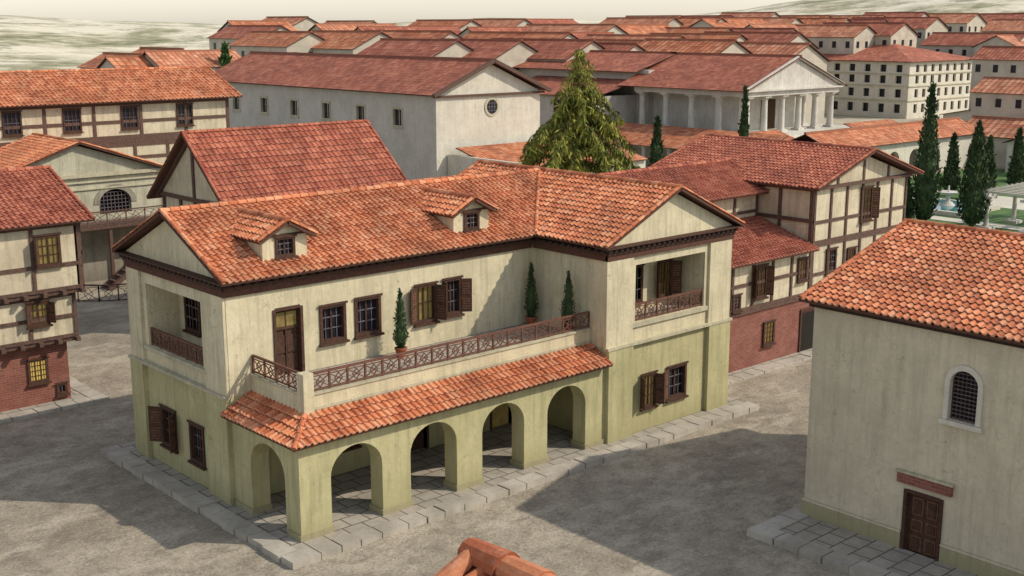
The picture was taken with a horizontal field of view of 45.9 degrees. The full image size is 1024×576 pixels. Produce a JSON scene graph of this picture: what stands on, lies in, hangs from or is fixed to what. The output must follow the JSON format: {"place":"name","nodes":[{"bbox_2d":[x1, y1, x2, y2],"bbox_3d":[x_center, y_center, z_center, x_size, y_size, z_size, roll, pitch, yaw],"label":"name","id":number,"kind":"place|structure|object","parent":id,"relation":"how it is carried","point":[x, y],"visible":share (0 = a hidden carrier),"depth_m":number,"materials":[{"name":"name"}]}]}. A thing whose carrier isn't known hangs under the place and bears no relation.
{"place":"outdoors","nodes":[
{"label":"outdoors","id":0,"kind":"place"},
{"bbox_2d":[0,66,242,206],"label":"timber framed house","id":1,"kind":"structure","parent":0,"point":[149,113],"depth_m":94.80,"materials":[{"name":"paint"}]},
{"bbox_2d":[155,142,217,207],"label":"walls","id":2,"kind":"structure","parent":0,"point":[184,182],"depth_m":72.79,"materials":[{"name":"paint"}]},
{"bbox_2d":[146,119,455,201],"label":"tiled roof","id":3,"kind":"structure","parent":2,"relation":"on","point":[237,163],"depth_m":73.77,"materials":[{"name":"red tile"}]},
{"bbox_2d":[0,0,798,23],"label":"sky","id":4,"kind":"structure","parent":0,"point":[192,11],"materials":[{"name":"white"}]},
{"bbox_2d":[0,361,806,575],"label":"loose stones","id":5,"kind":"object","parent":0,"point":[448,542],"visible":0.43,"depth_m":46.70,"materials":[{"name":"grey stone"}]},
{"bbox_2d":[433,537,556,575],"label":"tiled roof house","id":6,"kind":"structure","parent":0,"point":[476,557],"depth_m":9.51,"materials":[{"name":"tile"}]},
{"bbox_2d":[0,0,1023,575],"bbox_3d":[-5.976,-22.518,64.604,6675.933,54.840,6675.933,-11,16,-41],"label":"ground","id":7,"kind":"structure","parent":0,"point":[46,458],"depth_m":47.16,"materials":[{"name":"grey stone"}]},
{"bbox_2d":[0,223,85,411],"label":"walls","id":8,"kind":"structure","parent":7,"relation":"on","point":[23,280],"depth_m":57.04,"materials":[{"name":"beige paint"}]},
{"bbox_2d":[0,165,95,230],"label":"tiled roof","id":9,"kind":"structure","parent":8,"relation":"on","point":[37,196],"depth_m":57.34,"materials":[{"name":"red tile"}]},
{"bbox_2d":[25,232,70,397],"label":"windows","id":10,"kind":"structure","parent":8,"relation":"attached to","point":[48,254],"depth_m":56.91,"materials":[{"name":"brown wood"}]},
{"bbox_2d":[0,376,109,422],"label":"stone platform","id":11,"kind":"structure","parent":7,"relation":"on","point":[82,394],"depth_m":58.18,"materials":[{"name":"grey stone"}]},
{"bbox_2d":[0,133,162,290],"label":"stone gabled hall","id":12,"kind":"structure","parent":7,"relation":"on","point":[110,188],"depth_m":86.03,"materials":[{"name":"tile"}]},
{"bbox_2d":[76,283,127,301],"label":"wooden fence","id":13,"kind":"object","parent":7,"relation":"on","point":[110,285],"visible":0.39,"depth_m":80.24,"materials":[{"name":"brown wood"}]},
{"bbox_2d":[77,52,142,70],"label":"roman house","id":14,"kind":"structure","parent":7,"relation":"on","point":[94,63],"depth_m":187.87,"materials":[{"name":"brown tile"}]},
{"bbox_2d":[96,55,154,69],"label":"roman house","id":15,"kind":"structure","parent":7,"relation":"on","point":[132,61],"depth_m":165.40,"materials":[{"name":"orange tile"}]},
{"bbox_2d":[132,47,183,52],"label":"roman house","id":16,"kind":"structure","parent":7,"relation":"on","point":[140,49],"depth_m":182.70,"materials":[{"name":"brown tile"}]},
{"bbox_2d":[142,49,240,70],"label":"roman house","id":17,"kind":"structure","parent":7,"relation":"on","point":[168,58],"depth_m":169.47,"materials":[{"name":"tile"}]},
{"bbox_2d":[218,41,232,67],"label":"cypress tree","id":18,"kind":"object","parent":7,"relation":"on","point":[225,58],"visible":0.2,"depth_m":170.42,"materials":[{"name":"green plant"}]},
{"bbox_2d":[206,25,290,48],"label":"roman house","id":19,"kind":"structure","parent":7,"relation":"on","point":[230,34],"depth_m":236.54,"materials":[{"name":"brown tile"}]},
{"bbox_2d":[217,20,297,31],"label":"roman house","id":20,"kind":"structure","parent":7,"relation":"on","point":[286,24],"depth_m":248.68,"materials":[{"name":"orange tile"}]},
{"bbox_2d":[228,31,324,56],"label":"roman house","id":21,"kind":"structure","parent":7,"relation":"on","point":[290,41],"depth_m":203.93,"materials":[{"name":"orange tile"}]},
{"bbox_2d":[263,16,317,30],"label":"roman house","id":22,"kind":"structure","parent":7,"relation":"on","point":[302,23],"depth_m":273.84,"materials":[{"name":"tile"}]},
{"bbox_2d":[325,20,376,22],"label":"roman house","id":23,"kind":"structure","parent":7,"relation":"on","point":[350,21],"depth_m":278.40,"materials":[{"name":"tile"}]},
{"bbox_2d":[311,30,391,53],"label":"roman house","id":24,"kind":"structure","parent":7,"relation":"on","point":[345,41],"depth_m":198.60,"materials":[{"name":"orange tile"}]},
{"bbox_2d":[308,23,396,30],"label":"roman house","id":25,"kind":"structure","parent":7,"relation":"on","point":[334,26],"depth_m":235.94,"materials":[{"name":"tile"}]},
{"bbox_2d":[215,51,551,179],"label":"basilica hall","id":26,"kind":"structure","parent":7,"relation":"on","point":[425,115],"depth_m":124.50,"materials":[{"name":"grey paint"}]},
{"bbox_2d":[354,26,461,33],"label":"roman house","id":27,"kind":"structure","parent":7,"relation":"on","point":[455,29],"depth_m":239.22,"materials":[{"name":"brown tile"}]},
{"bbox_2d":[357,38,473,56],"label":"roman house","id":28,"kind":"structure","parent":7,"relation":"on","point":[423,47],"depth_m":178.58,"materials":[{"name":"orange tile"}]},
{"bbox_2d":[383,30,462,38],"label":"roman house","id":29,"kind":"structure","parent":7,"relation":"on","point":[430,34],"depth_m":202.81,"materials":[{"name":"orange tile"}]},
{"bbox_2d":[100,159,758,569],"bbox_3d":[-2.917,1.051,53.608,25.999,11.306,15.296,-11,16,-41],"label":"roman villa","id":30,"kind":"object","parent":7,"relation":"on","point":[292,409],"visible":1,"depth_m":49.23,"materials":[{"name":"beige paint"}]},
{"bbox_2d":[272,304,304,377],"bbox_3d":[-8.652,2.002,46.418,1.320,2.710,0.370,-11,16,-41],"label":"balcony door","id":31,"kind":"structure","parent":30,"relation":"in","point":[288,323],"depth_m":46.52,"materials":[{"name":"brown wood"}]},
{"bbox_2d":[392,287,409,357],"bbox_3d":[-4.523,1.388,48.761,0.746,2.913,0.704,-11,16,-41],"label":"potted cypress","id":32,"kind":"object","parent":30,"relation":"on","point":[400,336],"visible":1,"depth_m":48.67,"materials":[{"name":"plant"}]},
{"bbox_2d":[148,209,688,470],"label":"windows and shutters","id":33,"kind":"structure","parent":30,"relation":"in","point":[430,302],"depth_m":50.59,"materials":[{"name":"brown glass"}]},
{"bbox_2d":[524,261,538,323],"bbox_3d":[0.893,0.244,53.918,0.787,2.950,0.706,4,13,19],"label":"potted cypress","id":34,"kind":"object","parent":30,"relation":"on","point":[531,306],"visible":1,"depth_m":53.86,"materials":[{"name":"plant"}]},
{"bbox_2d":[559,270,575,330],"bbox_3d":[2.427,0.632,52.243,0.742,2.906,0.707,5,13,21],"label":"potted cypress","id":35,"kind":"object","parent":30,"relation":"on","point":[567,302],"visible":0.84,"depth_m":52.13,"materials":[{"name":"plant"}]},
{"bbox_2d":[408,19,482,30],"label":"roman house","id":36,"kind":"structure","parent":7,"relation":"on","point":[461,24],"depth_m":272.06,"materials":[{"name":"orange tile"}]},
{"bbox_2d":[440,38,538,70],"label":"roman house","id":37,"kind":"structure","parent":7,"relation":"on","point":[511,52],"depth_m":175.15,"materials":[{"name":"brown tile"}]},
{"bbox_2d":[458,26,528,36],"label":"roman house","id":38,"kind":"structure","parent":7,"relation":"on","point":[509,28],"depth_m":237.85,"materials":[{"name":"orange tile"}]},
{"bbox_2d":[473,18,532,26],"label":"roman house","id":39,"kind":"structure","parent":7,"relation":"on","point":[495,22],"depth_m":268.81,"materials":[{"name":"tile"}]},
{"bbox_2d":[462,31,578,38],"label":"roman house","id":40,"kind":"structure","parent":7,"relation":"on","point":[508,34],"depth_m":202.71,"materials":[{"name":"tile"}]},
{"bbox_2d":[447,141,647,175],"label":"forecourt portico","id":41,"kind":"structure","parent":7,"relation":"on","point":[504,152],"depth_m":118.83,"materials":[{"name":"tile"}]},
{"bbox_2d":[491,38,605,60],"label":"roman house","id":42,"kind":"structure","parent":7,"relation":"on","point":[548,49],"depth_m":174.84,"materials":[{"name":"red tile"}]},
{"bbox_2d":[527,18,578,23],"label":"roman house","id":43,"kind":"structure","parent":7,"relation":"on","point":[553,21],"depth_m":278.23,"materials":[{"name":"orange tile"}]},
{"bbox_2d":[518,32,613,38],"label":"roman house","id":44,"kind":"structure","parent":7,"relation":"on","point":[580,35],"depth_m":212.50,"materials":[{"name":"tile"}]},
{"bbox_2d":[525,24,628,33],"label":"roman house","id":45,"kind":"structure","parent":7,"relation":"on","point":[615,28],"depth_m":234.00,"materials":[{"name":"tile"}]},
{"bbox_2d":[518,49,640,173],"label":"conifer tree","id":46,"kind":"object","parent":7,"relation":"on","point":[577,115],"visible":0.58,"depth_m":87.80,"materials":[{"name":"green plant"}]},
{"bbox_2d":[597,42,646,50],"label":"roman house","id":47,"kind":"structure","parent":7,"relation":"on","point":[623,46],"depth_m":173.53,"materials":[{"name":"red tile"}]},
{"bbox_2d":[584,34,684,38],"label":"roman house","id":48,"kind":"structure","parent":7,"relation":"on","point":[616,36],"depth_m":203.79,"materials":[{"name":"tile"}]},
{"bbox_2d":[599,17,682,26],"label":"roman house","id":49,"kind":"structure","parent":7,"relation":"on","point":[672,21],"depth_m":279.66,"materials":[{"name":"tile"}]},
{"bbox_2d":[617,24,670,33],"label":"roman house","id":50,"kind":"structure","parent":7,"relation":"on","point":[642,28],"depth_m":242.55,"materials":[{"name":"orange tile"}]},
{"bbox_2d":[595,39,693,43],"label":"roman house","id":51,"kind":"structure","parent":7,"relation":"on","point":[638,41],"depth_m":188.11,"materials":[{"name":"red tile"}]},
{"bbox_2d":[626,15,682,16],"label":"roman house","id":52,"kind":"structure","parent":7,"relation":"on","point":[654,16],"depth_m":322.16,"materials":[{"name":"tile"}]},
{"bbox_2d":[648,115,665,166],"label":"cypress tree","id":53,"kind":"object","parent":7,"relation":"on","point":[657,150],"visible":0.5,"depth_m":119.37,"materials":[{"name":"green plant"}]},
{"bbox_2d":[638,38,753,53],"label":"roman house","id":54,"kind":"structure","parent":7,"relation":"on","point":[697,45],"depth_m":176.02,"materials":[{"name":"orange tile"}]},
{"bbox_2d":[650,33,747,41],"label":"roman house","id":55,"kind":"structure","parent":7,"relation":"on","point":[740,37],"depth_m":206.20,"materials":[{"name":"tile"}]},
{"bbox_2d":[665,27,732,32],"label":"roman house","id":56,"kind":"structure","parent":7,"relation":"on","point":[685,29],"depth_m":240.96,"materials":[{"name":"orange tile"}]},
{"bbox_2d":[676,17,728,26],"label":"roman house","id":57,"kind":"structure","parent":7,"relation":"on","point":[687,21],"depth_m":276.34,"materials":[{"name":"orange tile"}]},
{"bbox_2d":[512,50,898,167],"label":"roman temple","id":58,"kind":"structure","parent":7,"relation":"on","point":[688,97],"depth_m":152.73,"materials":[{"name":"stone"}]},
{"bbox_2d":[682,15,733,16],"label":"roman house","id":59,"kind":"structure","parent":7,"relation":"on","point":[707,15],"depth_m":319.86,"materials":[{"name":"brown tile"}]},
{"bbox_2d":[689,18,768,27],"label":"roman house","id":60,"kind":"structure","parent":7,"relation":"on","point":[732,23],"depth_m":273.25,"materials":[{"name":"orange tile"}]},
{"bbox_2d":[737,85,751,136],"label":"cypress tree","id":61,"kind":"object","parent":7,"relation":"on","point":[743,129],"visible":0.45,"depth_m":131.93,"materials":[{"name":"green plant"}]},
{"bbox_2d":[720,12,780,16],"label":"roman house","id":62,"kind":"structure","parent":7,"relation":"on","point":[755,14],"depth_m":323.66,"materials":[{"name":"tile"}]},
{"bbox_2d":[704,31,819,48],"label":"roman house","id":63,"kind":"structure","parent":7,"relation":"on","point":[751,36],"depth_m":201.57,"materials":[{"name":"red tile"}]},
{"bbox_2d":[723,17,805,24],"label":"roman house","id":64,"kind":"structure","parent":7,"relation":"on","point":[783,20],"depth_m":286.02,"materials":[{"name":"tile"}]},
{"bbox_2d":[731,28,797,31],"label":"roman house","id":65,"kind":"structure","parent":7,"relation":"on","point":[768,29],"depth_m":232.75,"materials":[{"name":"red tile"}]},
{"bbox_2d":[728,348,811,384],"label":"stone platform","id":66,"kind":"structure","parent":7,"relation":"on","point":[763,368],"depth_m":64.67,"materials":[{"name":"grey stone"}]},
{"bbox_2d":[744,24,803,31],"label":"roman house","id":67,"kind":"structure","parent":7,"relation":"on","point":[771,26],"depth_m":255.75,"materials":[{"name":"tile"}]},
{"bbox_2d":[739,42,830,123],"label":"roman house","id":68,"kind":"structure","parent":7,"relation":"on","point":[810,52],"depth_m":175.70,"materials":[{"name":"tile"}]},
{"bbox_2d":[780,15,831,17],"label":"roman house","id":69,"kind":"structure","parent":7,"relation":"on","point":[813,16],"depth_m":320.11,"materials":[{"name":"red tile"}]},
{"bbox_2d":[712,157,912,372],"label":"walls","id":70,"kind":"structure","parent":7,"relation":"on","point":[825,218],"depth_m":67.28,"materials":[{"name":"beige paint"}]},
{"bbox_2d":[596,133,923,269],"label":"tiled roof","id":71,"kind":"structure","parent":70,"relation":"on","point":[712,167],"depth_m":68.23,"materials":[{"name":"red tile"}]},
{"bbox_2d":[731,185,880,351],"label":"windows and door","id":72,"kind":"structure","parent":70,"relation":"attached to","point":[766,271],"depth_m":67.33,"materials":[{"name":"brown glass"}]},
{"bbox_2d":[799,18,851,24],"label":"roman house","id":73,"kind":"structure","parent":7,"relation":"on","point":[813,21],"depth_m":289.06,"materials":[{"name":"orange tile"}]},
{"bbox_2d":[796,25,876,53],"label":"roman house","id":74,"kind":"structure","parent":7,"relation":"on","point":[839,39],"depth_m":250.40,"materials":[{"name":"tile"}]},
{"bbox_2d":[830,15,885,18],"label":"roman house","id":75,"kind":"structure","parent":7,"relation":"on","point":[842,16],"depth_m":329.29,"materials":[{"name":"tile"}]},
{"bbox_2d":[747,505,977,575],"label":"stone platform","id":76,"kind":"structure","parent":7,"relation":"on","point":[795,530],"depth_m":41.93,"materials":[{"name":"grey stone"}]},
{"bbox_2d":[850,19,887,21],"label":"roman house","id":77,"kind":"structure","parent":7,"relation":"on","point":[868,20],"depth_m":285.94,"materials":[{"name":"red tile"}]},
{"bbox_2d":[821,22,919,47],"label":"roman house","id":78,"kind":"structure","parent":7,"relation":"on","point":[899,33],"depth_m":252.01,"materials":[{"name":"white wood"}]},
{"bbox_2d":[792,117,984,170],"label":"garden portico","id":79,"kind":"structure","parent":7,"relation":"on","point":[898,140],"depth_m":146.08,"materials":[{"name":"tile"}]},
{"bbox_2d":[863,12,929,16],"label":"roman house","id":80,"kind":"structure","parent":7,"relation":"on","point":[905,14],"depth_m":326.66,"materials":[{"name":"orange tile"}]},
{"bbox_2d":[823,44,971,118],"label":"apartment block","id":81,"kind":"structure","parent":7,"relation":"on","point":[891,81],"depth_m":242.28,"materials":[{"name":"beige paint"}]},
{"bbox_2d":[852,17,949,47],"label":"roman house","id":82,"kind":"structure","parent":7,"relation":"on","point":[924,28],"depth_m":283.12,"materials":[{"name":"red tile"}]},
{"bbox_2d":[801,303,1023,575],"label":"walls","id":83,"kind":"structure","parent":7,"relation":"on","point":[877,384],"depth_m":40.95,"materials":[{"name":"paint"}]},
{"bbox_2d":[798,218,1023,345],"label":"tiled roof","id":84,"kind":"structure","parent":83,"relation":"on","point":[967,280],"depth_m":42.40,"materials":[{"name":"tile"}]},
{"bbox_2d":[895,365,983,560],"bbox_3d":[14.326,5.908,40.546,0.430,7.180,2.890,-11,16,-41],"label":"door and window","id":85,"kind":"structure","parent":83,"relation":"attached to","point":[921,522],"depth_m":40.73,"materials":[{"name":"brown wood"}]},
{"bbox_2d":[939,109,970,120],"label":"roman house","id":86,"kind":"structure","parent":7,"relation":"on","point":[964,115],"depth_m":209.74,"materials":[{"name":"paint"}]},
{"bbox_2d":[927,13,986,31],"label":"roman house","id":87,"kind":"structure","parent":7,"relation":"on","point":[964,22],"depth_m":317.33,"materials":[{"name":"tile"}]},
{"bbox_2d":[919,32,1023,56],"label":"roman house","id":88,"kind":"structure","parent":7,"relation":"on","point":[959,43],"depth_m":269.11,"materials":[{"name":"red tile"}]},
{"bbox_2d":[967,115,1023,167],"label":"roman house","id":89,"kind":"structure","parent":7,"relation":"on","point":[1001,129],"depth_m":156.17,"materials":[{"name":"tile"}]},
{"bbox_2d":[969,76,1023,118],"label":"roman house","id":90,"kind":"structure","parent":7,"relation":"on","point":[999,96],"depth_m":187.36,"materials":[{"name":"tile"}]},
{"bbox_2d":[969,46,1023,109],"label":"roman house","id":91,"kind":"structure","parent":7,"relation":"on","point":[999,61],"depth_m":210.79,"materials":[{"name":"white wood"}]},
{"bbox_2d":[972,34,1023,54],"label":"roman house","id":92,"kind":"structure","parent":7,"relation":"on","point":[1005,40],"depth_m":258.52,"materials":[{"name":"tile"}]},
{"bbox_2d":[979,13,1023,25],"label":"roman house","id":93,"kind":"structure","parent":7,"relation":"on","point":[987,17],"depth_m":324.58,"materials":[{"name":"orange tile"}]},
{"bbox_2d":[980,19,1023,31],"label":"roman house","id":94,"kind":"structure","parent":7,"relation":"on","point":[1004,25],"depth_m":292.96,"materials":[{"name":"tile"}]},
{"bbox_2d":[1002,136,1023,172],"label":"roman house","id":95,"kind":"structure","parent":7,"relation":"on","point":[1010,146],"depth_m":149.07,"materials":[{"name":"paint"}]},
{"bbox_2d":[910,169,1023,231],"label":"lawn","id":96,"kind":"structure","parent":0,"point":[1001,215],"depth_m":117.77,"materials":[{"name":"green plant"}]},
{"bbox_2d":[905,176,915,218],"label":"cypress tree","id":97,"kind":"object","parent":96,"relation":"on","point":[910,211],"visible":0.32,"depth_m":109.91,"materials":[{"name":"green plant"}]},
{"bbox_2d":[911,81,942,219],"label":"cypress tree","id":98,"kind":"object","parent":96,"relation":"on","point":[925,187],"visible":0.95,"depth_m":109.11,"materials":[{"name":"green plant"}]},
{"bbox_2d":[940,131,961,195],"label":"cypress tree","id":99,"kind":"object","parent":96,"relation":"on","point":[951,178],"visible":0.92,"depth_m":128.86,"materials":[{"name":"green plant"}]},
{"bbox_2d":[932,186,1000,217],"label":"fountain","id":100,"kind":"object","parent":96,"relation":"on","point":[946,207],"depth_m":119.30,"materials":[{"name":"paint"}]},
{"bbox_2d":[955,120,991,226],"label":"cypress tree","id":101,"kind":"object","parent":96,"relation":"on","point":[973,200],"visible":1,"depth_m":107.69,"materials":[{"name":"green plant"}]},
{"bbox_2d":[983,134,997,188],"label":"cypress tree","id":102,"kind":"object","parent":96,"relation":"on","point":[991,164],"visible":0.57,"depth_m":126.19,"materials":[{"name":"green plant"}]},
{"bbox_2d":[976,182,1023,232],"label":"pergola","id":103,"kind":"object","parent":96,"relation":"on","point":[1015,190],"visible":0.95,"depth_m":108.70,"materials":[{"name":"stone"}]},
{"bbox_2d":[1005,126,1023,184],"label":"cypress tree","id":104,"kind":"object","parent":96,"relation":"on","point":[1015,175],"visible":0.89,"depth_m":131.27,"materials":[{"name":"green plant"}]},
{"bbox_2d":[930,195,1023,230],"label":"garden path","id":105,"kind":"structure","parent":0,"point":[1005,202],"depth_m":115.66,"materials":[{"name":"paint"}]}
]}

